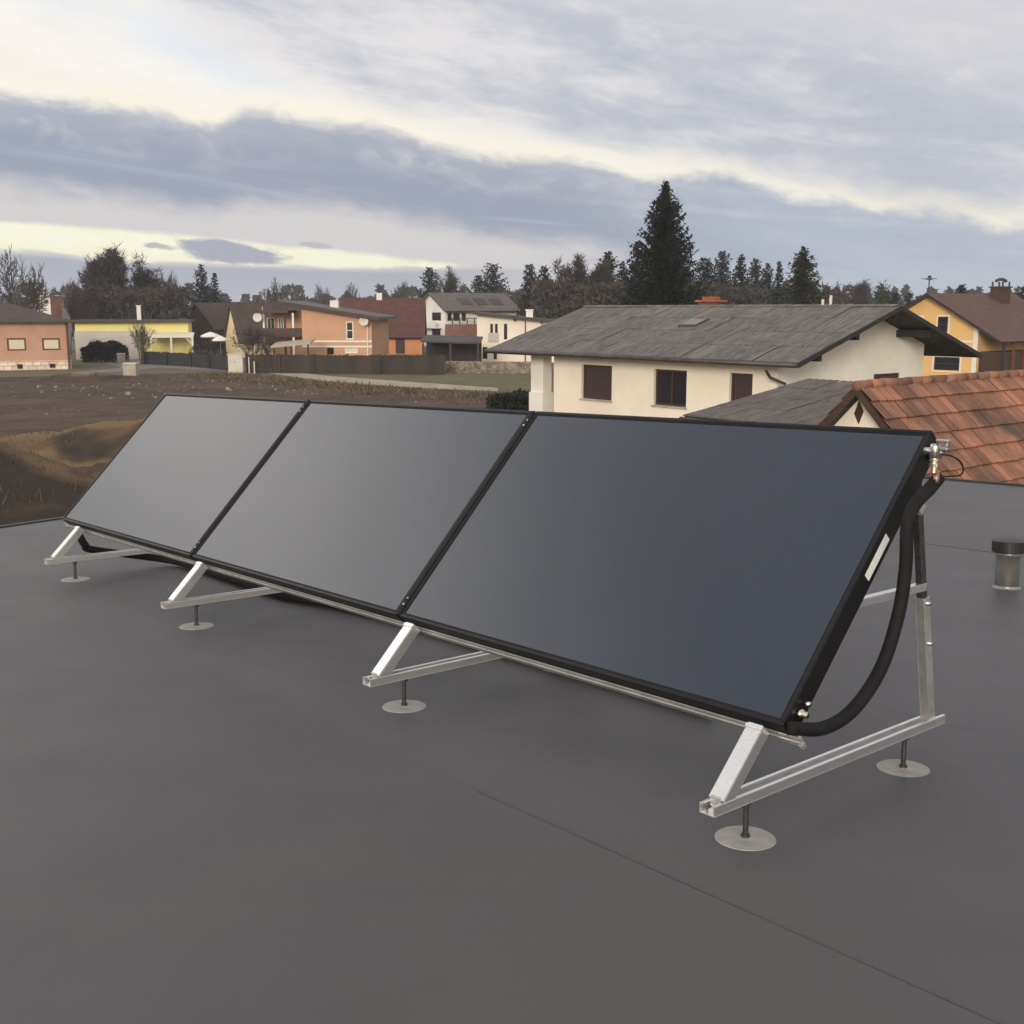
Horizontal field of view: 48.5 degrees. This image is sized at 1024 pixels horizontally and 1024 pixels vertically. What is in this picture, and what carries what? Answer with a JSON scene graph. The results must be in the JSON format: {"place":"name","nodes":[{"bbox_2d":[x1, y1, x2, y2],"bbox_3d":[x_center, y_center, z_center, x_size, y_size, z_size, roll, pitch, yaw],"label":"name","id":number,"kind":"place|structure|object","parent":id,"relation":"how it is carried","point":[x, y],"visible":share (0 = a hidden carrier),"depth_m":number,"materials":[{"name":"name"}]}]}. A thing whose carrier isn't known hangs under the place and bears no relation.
{"place":"outdoors","nodes":[
{"label":"outdoors","id":0,"kind":"place"},
{"bbox_2d":[22,295,74,349],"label":"flat roofed house","id":1,"kind":"structure","parent":0,"point":[64,312],"depth_m":134.85,"materials":[{"name":"white paint"}]},
{"bbox_2d":[73,359,244,373],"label":"road","id":2,"kind":"structure","parent":0,"point":[145,366],"depth_m":97.11,"materials":[{"name":"asphalt"}]},
{"bbox_2d":[129,321,155,364],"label":"bare shrub","id":3,"kind":"object","parent":2,"relation":"on","point":[143,339],"visible":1,"depth_m":101.69,"materials":[{"name":"brown plant"}]},
{"bbox_2d":[143,351,227,369],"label":"privacy fence","id":4,"kind":"object","parent":2,"relation":"on","point":[211,361],"visible":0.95,"depth_m":98.62,"materials":[{"name":"wood"}]},
{"bbox_2d":[189,340,227,355],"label":"evergreen bush","id":5,"kind":"object","parent":2,"relation":"on","point":[198,347],"visible":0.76,"depth_m":104.77,"materials":[{"name":"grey plant"}]},
{"bbox_2d":[200,332,219,340],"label":"garden parasol","id":6,"kind":"object","parent":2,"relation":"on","point":[210,334],"visible":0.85,"depth_m":105.20,"materials":[{"name":"white fabric"}]},
{"bbox_2d":[212,336,227,352],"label":"garden parasol","id":7,"kind":"object","parent":2,"relation":"on","point":[220,338],"visible":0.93,"depth_m":103.46,"materials":[{"name":"white fabric"}]},
{"bbox_2d":[0,372,527,524],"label":"field","id":8,"kind":"structure","parent":0,"point":[18,415],"depth_m":52.57,"materials":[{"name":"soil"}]},
{"bbox_2d":[0,379,416,414],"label":"field stones","id":9,"kind":"object","parent":8,"relation":"on","point":[127,393],"visible":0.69,"depth_m":70.11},
{"bbox_2d":[165,370,508,406],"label":"dead weeds","id":10,"kind":"object","parent":8,"relation":"on","point":[419,391],"visible":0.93,"depth_m":70.71,"materials":[{"name":"plant"}]},
{"bbox_2d":[222,302,315,357],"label":"gabled house","id":11,"kind":"structure","parent":0,"point":[239,314],"depth_m":118.58,"materials":[{"name":"paint"}]},
{"bbox_2d":[0,327,553,411],"bbox_3d":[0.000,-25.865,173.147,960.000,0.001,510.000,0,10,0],"label":"ground","id":12,"kind":"structure","parent":0,"point":[78,366],"depth_m":91.09,"materials":[{"name":"green plant"}]},
{"bbox_2d":[0,244,53,309],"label":"bare tree","id":13,"kind":"object","parent":12,"relation":"on","point":[10,284],"visible":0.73,"depth_m":116.86,"materials":[{"name":"brown plant"}]},
{"bbox_2d":[16,268,47,312],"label":"bare tree","id":14,"kind":"object","parent":12,"relation":"on","point":[33,299],"visible":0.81,"depth_m":116.08,"materials":[{"name":"brown plant"}]},
{"bbox_2d":[0,296,75,370],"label":"house","id":15,"kind":"structure","parent":12,"relation":"on","point":[30,339],"depth_m":93.21,"materials":[{"name":"orange paint"}]},
{"bbox_2d":[7,338,26,350],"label":"window","id":16,"kind":"structure","parent":15,"relation":"in","point":[13,344],"depth_m":92.62,"materials":[{"name":"beige wood"}]},
{"bbox_2d":[42,338,60,349],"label":"window","id":17,"kind":"structure","parent":15,"relation":"in","point":[47,343],"depth_m":93.60,"materials":[{"name":"beige glass"}]},
{"bbox_2d":[59,277,96,354],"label":"bare tree","id":18,"kind":"object","parent":12,"relation":"on","point":[72,310],"visible":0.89,"depth_m":122.53,"materials":[{"name":"brown plant"}]},
{"bbox_2d":[76,251,122,318],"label":"bare tree","id":19,"kind":"object","parent":12,"relation":"on","point":[100,277],"visible":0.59,"depth_m":136.46,"materials":[{"name":"grey plant"}]},
{"bbox_2d":[79,339,129,362],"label":"evergreen bush","id":20,"kind":"object","parent":12,"relation":"on","point":[107,351],"visible":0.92,"depth_m":106.45,"materials":[{"name":"green plant"}]},
{"bbox_2d":[79,244,135,317],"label":"bare tree","id":21,"kind":"object","parent":12,"relation":"on","point":[117,261],"visible":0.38,"depth_m":137.53,"materials":[{"name":"grey plant"}]},
{"bbox_2d":[116,353,125,363],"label":"gate pillar","id":22,"kind":"structure","parent":12,"relation":"on","point":[120,358],"depth_m":103.86,"materials":[{"name":"concrete"}]},
{"bbox_2d":[122,362,138,375],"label":"gate pillar","id":23,"kind":"structure","parent":12,"relation":"on","point":[130,369],"depth_m":85.00,"materials":[{"name":"concrete"}]},
{"bbox_2d":[73,305,194,359],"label":"long house","id":24,"kind":"structure","parent":12,"relation":"on","point":[173,335],"depth_m":113.54,"materials":[{"name":"yellow"}]},
{"bbox_2d":[124,249,174,318],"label":"bare tree","id":25,"kind":"object","parent":12,"relation":"on","point":[141,278],"visible":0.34,"depth_m":142.01,"materials":[{"name":"grey plant"}]},
{"bbox_2d":[159,270,178,314],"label":"bare tree","id":26,"kind":"object","parent":12,"relation":"on","point":[171,278],"visible":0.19,"depth_m":147.41,"materials":[{"name":"grey plant"}]},
{"bbox_2d":[189,264,218,308],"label":"spruce tree","id":27,"kind":"object","parent":12,"relation":"on","point":[201,286],"visible":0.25,"depth_m":166.53,"materials":[{"name":"plant"}]},
{"bbox_2d":[188,303,227,349],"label":"gabled shed","id":28,"kind":"structure","parent":12,"relation":"on","point":[209,317],"depth_m":139.39,"materials":[{"name":"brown wood"}]},
{"bbox_2d":[207,273,225,302],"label":"spruce tree","id":29,"kind":"object","parent":12,"relation":"on","point":[215,284],"visible":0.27,"depth_m":168.67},
{"bbox_2d":[227,353,243,372],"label":"utility cabinet","id":30,"kind":"object","parent":12,"relation":"on","point":[235,363],"visible":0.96,"depth_m":88.59,"materials":[{"name":"metal"}]},
{"bbox_2d":[228,326,271,354],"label":"bare shrub","id":31,"kind":"object","parent":12,"relation":"on","point":[248,342],"visible":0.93,"depth_m":94.74,"materials":[{"name":"brown plant"}]},
{"bbox_2d":[259,331,278,354],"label":"bare shrub","id":32,"kind":"object","parent":12,"relation":"on","point":[268,350],"visible":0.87,"depth_m":93.82,"materials":[{"name":"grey plant"}]},
{"bbox_2d":[257,277,288,301],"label":"bare tree","id":33,"kind":"object","parent":12,"relation":"on","point":[268,295],"visible":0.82,"depth_m":196.37,"materials":[{"name":"grey plant"}]},
{"bbox_2d":[313,281,331,304],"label":"bare tree","id":34,"kind":"object","parent":12,"relation":"on","point":[319,290],"visible":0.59,"depth_m":206.55,"materials":[{"name":"grey plant"}]},
{"bbox_2d":[342,282,359,297],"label":"bare tree","id":35,"kind":"object","parent":12,"relation":"on","point":[348,294],"visible":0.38,"depth_m":210.85,"materials":[{"name":"grey plant"}]},
{"bbox_2d":[338,293,426,354],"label":"red roofed house","id":36,"kind":"structure","parent":12,"relation":"on","point":[407,328],"depth_m":126.71,"materials":[{"name":"dark red roof tile"},{"name":"orange plaster"}]},
{"bbox_2d":[396,339,404,353],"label":"garage door","id":37,"kind":"structure","parent":36,"relation":"in","point":[400,343],"depth_m":125.06,"materials":[{"name":"brown wood"}]},
{"bbox_2d":[391,280,409,297],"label":"bare tree","id":38,"kind":"object","parent":12,"relation":"on","point":[397,294],"visible":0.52,"depth_m":202.14,"materials":[{"name":"grey plant"}]},
{"bbox_2d":[416,267,444,297],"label":"spruce tree","id":39,"kind":"object","parent":12,"relation":"on","point":[431,285],"visible":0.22,"depth_m":181.10,"materials":[{"name":"plant"}]},
{"bbox_2d":[437,266,465,292],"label":"tree","id":40,"kind":"object","parent":12,"relation":"on","point":[451,284],"visible":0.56,"depth_m":189.95,"materials":[{"name":"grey plant"}]},
{"bbox_2d":[420,335,482,360],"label":"open shed","id":41,"kind":"structure","parent":12,"relation":"on","point":[459,348],"depth_m":102.47,"materials":[{"name":"grey wood"}]},
{"bbox_2d":[70,273,856,341],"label":"hedgerow","id":42,"kind":"object","parent":12,"relation":"on","point":[599,294],"visible":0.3,"depth_m":126.71,"materials":[{"name":"plant"}]},
{"bbox_2d":[466,275,490,292],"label":"spruce tree","id":43,"kind":"object","parent":12,"relation":"on","point":[480,288],"visible":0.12,"depth_m":182.17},
{"bbox_2d":[445,361,530,373],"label":"gabion wall","id":44,"kind":"structure","parent":12,"relation":"on","point":[495,367],"depth_m":87.94,"materials":[{"name":"stone"}]},
{"bbox_2d":[479,263,515,299],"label":"pine tree","id":45,"kind":"object","parent":12,"relation":"on","point":[496,287],"visible":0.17,"depth_m":185.74,"materials":[{"name":"plant"}]},
{"bbox_2d":[485,388,528,410],"bbox_3d":[0.332,-5.449,55.917,3.483,1.321,2.471,0,10,0],"label":"evergreen bush","id":46,"kind":"object","parent":12,"relation":"on","point":[518,399],"visible":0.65,"depth_m":55.05,"materials":[{"name":"green plant"}]},
{"bbox_2d":[0,476,1023,1023],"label":"flat roofed building","id":47,"kind":"structure","parent":12,"relation":"on","point":[258,810],"depth_m":3.81,"materials":[{"name":"rubber"}]},
{"bbox_2d":[44,526,150,581],"bbox_3d":[-2.736,-0.155,8.390,1.427,1.196,0.200,-7,10,-41],"label":"support frame","id":48,"kind":"object","parent":47,"relation":"on","point":[65,546],"visible":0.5,"depth_m":8.10,"materials":[{"name":"metal"}]},
{"bbox_2d":[78,534,348,611],"bbox_3d":[-0.957,0.547,6.907,5.301,0.331,0.682,8,13,39],"label":"insulated hose","id":49,"kind":"object","parent":47,"relation":"on","point":[84,544],"visible":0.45,"depth_m":8.27,"materials":[{"name":"black plastic"}]},
{"bbox_2d":[161,561,281,629],"bbox_3d":[-1.472,0.035,6.956,1.427,1.196,0.200,-7,10,-41],"label":"support frame","id":50,"kind":"object","parent":47,"relation":"on","point":[176,599],"visible":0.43,"depth_m":6.67,"materials":[{"name":"metal"}]},
{"bbox_2d":[362,622,552,712],"bbox_3d":[-0.102,0.242,5.400,1.427,1.196,0.200,-7,10,-41],"label":"support frame","id":51,"kind":"object","parent":47,"relation":"on","point":[383,672],"visible":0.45,"depth_m":5.11,"materials":[{"name":"metal"}]},
{"bbox_2d":[699,483,945,850],"bbox_3d":[1.149,0.431,3.980,1.427,1.196,0.200,-7,10,-41],"label":"support frame","id":52,"kind":"object","parent":47,"relation":"on","point":[730,792],"visible":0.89,"depth_m":4.02,"materials":[{"name":"metal"}]},
{"bbox_2d":[64,523,806,749],"bbox_3d":[-1.203,0.420,6.066,6.493,0.030,0.060,9,-32,48],"label":"mounting rail","id":53,"kind":"object","parent":52,"relation":"attached to","point":[799,741],"visible":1,"depth_m":4.73,"materials":[{"name":"metal"}]},
{"bbox_2d":[62,393,306,560],"bbox_3d":[-2.291,-0.306,7.862,2.109,1.247,0.085,9,-31,48],"label":"solar collector","id":54,"kind":"object","parent":53,"relation":"attached to","point":[174,474],"visible":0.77,"depth_m":7.73,"materials":[{"name":"glass"}]},
{"bbox_2d":[189,400,530,621],"bbox_3d":[-0.898,-0.098,6.276,2.136,1.247,0.094,9,-31,48],"label":"solar collector","id":55,"kind":"object","parent":53,"relation":"attached to","point":[359,505],"visible":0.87,"depth_m":6.11,"materials":[{"name":"glass"}]},
{"bbox_2d":[396,411,942,735],"bbox_3d":[0.521,0.116,4.665,2.179,1.247,0.094,9,-32,48],"label":"solar collector","id":56,"kind":"object","parent":53,"relation":"attached to","point":[727,568],"visible":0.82,"depth_m":4.43,"materials":[{"name":"glass"}]},
{"bbox_2d":[784,474,944,736],"bbox_3d":[1.210,0.304,3.813,0.808,0.808,0.090,-8,13,-38],"label":"insulated hose","id":57,"kind":"object","parent":56,"relation":"attached to","point":[861,699],"visible":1,"depth_m":3.88,"materials":[{"name":"black plastic"}]},
{"bbox_2d":[923,439,950,483],"bbox_3d":[1.478,-0.170,3.957,0.037,0.168,0.088,-7,10,-41],"label":"air vent fitting","id":58,"kind":"object","parent":56,"relation":"attached to","point":[932,451],"visible":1,"depth_m":3.95,"materials":[{"name":"silver metal"}]},
{"bbox_2d":[933,453,963,480],"bbox_3d":[1.545,-0.163,4.018,0.207,0.096,0.006,-7,10,-41],"label":"sensor cable","id":59,"kind":"object","parent":58,"relation":"attached to","point":[953,475],"visible":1,"depth_m":4.04,"materials":[{"name":"black plastic"}]},
{"bbox_2d":[991,538,1023,589],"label":"roof vent","id":60,"kind":"object","parent":47,"relation":"on","point":[1009,552],"visible":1,"depth_m":7.75,"materials":[{"name":"grey metal"}]},
{"bbox_2d":[0,278,1023,329],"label":"woodland","id":61,"kind":"object","parent":12,"relation":"on","point":[299,289],"visible":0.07,"depth_m":294.97,"materials":[{"name":"plant"}]},
{"bbox_2d":[515,264,538,315],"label":"cypress tree","id":62,"kind":"object","parent":12,"relation":"on","point":[529,274],"visible":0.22,"depth_m":146.88,"materials":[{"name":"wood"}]},
{"bbox_2d":[536,265,553,317],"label":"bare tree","id":63,"kind":"object","parent":12,"relation":"on","point":[544,275],"visible":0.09,"depth_m":148.73,"materials":[{"name":"plant"}]},
{"bbox_2d":[546,253,582,311],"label":"bare tree","id":64,"kind":"object","parent":12,"relation":"on","point":[564,273],"visible":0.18,"depth_m":124.40,"materials":[{"name":"grey plant"}]},
{"bbox_2d":[571,250,593,301],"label":"bare tree","id":65,"kind":"object","parent":12,"relation":"on","point":[581,267],"visible":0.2,"depth_m":125.54,"materials":[{"name":"grey plant"}]},
{"bbox_2d":[587,259,616,299],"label":"bare tree","id":66,"kind":"object","parent":12,"relation":"on","point":[598,275],"visible":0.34,"depth_m":127.73,"materials":[{"name":"grey plant"}]},
{"bbox_2d":[591,251,621,302],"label":"spruce tree","id":67,"kind":"object","parent":12,"relation":"on","point":[608,256],"visible":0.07,"depth_m":136.53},
{"bbox_2d":[614,261,627,302],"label":"spruce tree","id":68,"kind":"object","parent":12,"relation":"on","point":[623,271],"visible":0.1,"depth_m":132.06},
{"bbox_2d":[617,241,648,304],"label":"spruce tree","id":69,"kind":"object","parent":12,"relation":"on","point":[631,270],"visible":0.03,"depth_m":85.98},
{"bbox_2d":[605,180,710,304],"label":"spruce tree","id":70,"kind":"object","parent":12,"relation":"on","point":[664,259],"visible":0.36,"depth_m":77.27,"materials":[{"name":"plant"}]},
{"bbox_2d":[693,257,726,303],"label":"pine tree","id":71,"kind":"object","parent":12,"relation":"on","point":[706,270],"visible":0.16,"depth_m":136.76,"materials":[{"name":"plant"}]},
{"bbox_2d":[708,251,736,296],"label":"pine tree","id":72,"kind":"object","parent":12,"relation":"on","point":[722,261],"visible":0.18,"depth_m":157.22,"materials":[{"name":"plant"}]},
{"bbox_2d":[484,295,981,417],"bbox_3d":[7.329,-4.919,40.310,10.079,5.347,14.162,-8,13,-38],"label":"bungalow","id":73,"kind":"object","parent":12,"relation":"on","point":[672,361],"visible":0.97,"depth_m":36.95,"materials":[{"name":"cream plaster"},{"name":"slate"},{"name":"dark brown wood"}]},
{"bbox_2d":[579,364,612,402],"bbox_3d":[2.939,-4.443,39.207,0.210,1.229,1.618,-8,13,-38],"label":"window","id":74,"kind":"structure","parent":73,"relation":"in","point":[597,383],"depth_m":39.30,"materials":[{"name":"brown wood"}]},
{"bbox_2d":[651,369,686,408],"bbox_3d":[5.106,-3.962,36.594,0.210,1.218,1.527,-8,13,-38],"label":"window","id":75,"kind":"structure","parent":73,"relation":"in","point":[671,385],"depth_m":36.67,"materials":[{"name":"brown wood"}]},
{"bbox_2d":[731,373,752,400],"bbox_3d":[6.996,-3.692,34.417,0.050,1.003,0.884,-8,13,-38],"label":"window","id":76,"kind":"structure","parent":73,"relation":"in","point":[741,387],"depth_m":34.47,"materials":[{"name":"brown wood"}]},
{"bbox_2d":[874,373,898,378],"bbox_3d":[12.077,-3.995,36.906,1.492,1.001,0.050,-8,13,-38],"label":"window","id":77,"kind":"structure","parent":73,"relation":"in","point":[888,375],"depth_m":36.90,"materials":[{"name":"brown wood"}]},
{"bbox_2d":[725,254,755,304],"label":"pine tree","id":78,"kind":"object","parent":12,"relation":"on","point":[739,275],"visible":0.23,"depth_m":143.68,"materials":[{"name":"plant"}]},
{"bbox_2d":[747,258,764,302],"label":"pine tree","id":79,"kind":"object","parent":12,"relation":"on","point":[755,274],"visible":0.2,"depth_m":164.19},
{"bbox_2d":[752,263,774,301],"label":"pine tree","id":80,"kind":"object","parent":12,"relation":"on","point":[766,280],"visible":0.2,"depth_m":150.72,"materials":[{"name":"plant"}]},
{"bbox_2d":[679,378,853,424],"bbox_3d":[7.309,-0.980,24.143,4.539,3.262,6.050,-8,13,-38],"label":"annex","id":81,"kind":"object","parent":12,"relation":"on","point":[809,401],"visible":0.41,"depth_m":24.82,"materials":[{"name":"tile"}]},
{"bbox_2d":[768,261,785,304],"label":"spruce tree","id":82,"kind":"object","parent":12,"relation":"on","point":[777,280],"visible":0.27,"depth_m":132.28,"materials":[{"name":"plant"}]},
{"bbox_2d":[769,246,833,304],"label":"spruce tree","id":83,"kind":"object","parent":12,"relation":"on","point":[804,291],"visible":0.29,"depth_m":102.48,"materials":[{"name":"plant"}]},
{"bbox_2d":[843,279,876,303],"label":"bare tree","id":84,"kind":"object","parent":12,"relation":"on","point":[862,290],"visible":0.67,"depth_m":160.21,"materials":[{"name":"grey plant"}]},
{"bbox_2d":[871,279,891,303],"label":"bare tree","id":85,"kind":"object","parent":12,"relation":"on","point":[881,298],"visible":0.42,"depth_m":158.37,"materials":[{"name":"grey plant"}]},
{"bbox_2d":[886,293,903,304],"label":"spruce tree","id":86,"kind":"object","parent":12,"relation":"on","point":[894,300],"visible":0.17,"depth_m":117.91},
{"bbox_2d":[902,293,913,304],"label":"spruce tree","id":87,"kind":"object","parent":12,"relation":"on","point":[909,296],"visible":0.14,"depth_m":119.81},
{"bbox_2d":[817,369,1023,483],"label":"tiled outbuilding","id":88,"kind":"structure","parent":12,"relation":"on","point":[976,419],"depth_m":18.58,"materials":[{"name":"tile"}]},
{"bbox_2d":[954,283,970,293],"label":"spruce tree","id":89,"kind":"object","parent":12,"relation":"on","point":[961,288],"visible":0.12,"depth_m":127.45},
{"bbox_2d":[253,300,396,355],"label":"mono pitch house","id":90,"kind":"structure","parent":0,"point":[333,328],"depth_m":95.81,"materials":[{"name":"orange plaster"},{"name":"dark brown wood"},{"name":"grey tile"}]},
{"bbox_2d":[267,318,274,327],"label":"window","id":91,"kind":"structure","parent":90,"relation":"in","point":[270,321],"depth_m":98.04,"materials":[{"name":"white"}]},
{"bbox_2d":[346,321,353,338],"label":"window","id":92,"kind":"structure","parent":90,"relation":"in","point":[349,324],"depth_m":95.59,"materials":[{"name":"white"}]},
{"bbox_2d":[345,348,357,352],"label":"window","id":93,"kind":"structure","parent":90,"relation":"in","point":[347,350],"depth_m":95.89,"materials":[{"name":"white"}]},
{"bbox_2d":[270,373,497,390],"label":"path","id":94,"kind":"structure","parent":0,"point":[384,382],"depth_m":77.08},
{"bbox_2d":[324,364,553,391],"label":"lawn","id":95,"kind":"structure","parent":0,"point":[508,382],"depth_m":81.74,"materials":[{"name":"plant"}]},
{"bbox_2d":[271,338,314,354],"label":"carport","id":96,"kind":"object","parent":95,"relation":"on","point":[307,342],"visible":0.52,"depth_m":91.39,"materials":[{"name":"wood"}]},
{"bbox_2d":[245,353,444,374],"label":"board fence","id":97,"kind":"object","parent":95,"relation":"on","point":[355,364],"visible":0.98,"depth_m":87.59,"materials":[{"name":"wood"}]},
{"bbox_2d":[445,324,476,335],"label":"balcony","id":98,"kind":"structure","parent":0,"point":[460,329],"depth_m":111.27,"materials":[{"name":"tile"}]},
{"bbox_2d":[423,293,519,345],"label":"two storey house","id":99,"kind":"structure","parent":0,"point":[442,309],"depth_m":150.51,"materials":[{"name":"grey tile"}]},
{"bbox_2d":[432,312,440,320],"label":"window","id":100,"kind":"structure","parent":99,"relation":"in","point":[436,316],"depth_m":150.08,"materials":[{"name":"grey glass"}]},
{"bbox_2d":[0,0,1023,305],"label":"sky","id":101,"kind":"structure","parent":0,"point":[335,144],"materials":[{"name":"grey"}]},
{"bbox_2d":[473,309,555,361],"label":"render house","id":102,"kind":"structure","parent":0,"point":[493,329],"depth_m":106.59,"materials":[{"name":"white paint"}]},
{"bbox_2d":[904,276,1023,375],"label":"golden house","id":103,"kind":"structure","parent":0,"point":[989,327],"depth_m":80.88,"materials":[{"name":"yellow painted plaster"},{"name":"brown tile"},{"name":"dark brown wood"}]},
{"bbox_2d":[936,315,949,333],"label":"window","id":104,"kind":"structure","parent":103,"relation":"in","point":[943,321],"depth_m":80.87,"materials":[{"name":"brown wood"}]},
{"bbox_2d":[932,356,961,372],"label":"window","id":105,"kind":"structure","parent":103,"relation":"in","point":[953,364],"depth_m":81.16,"materials":[{"name":"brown wood"}]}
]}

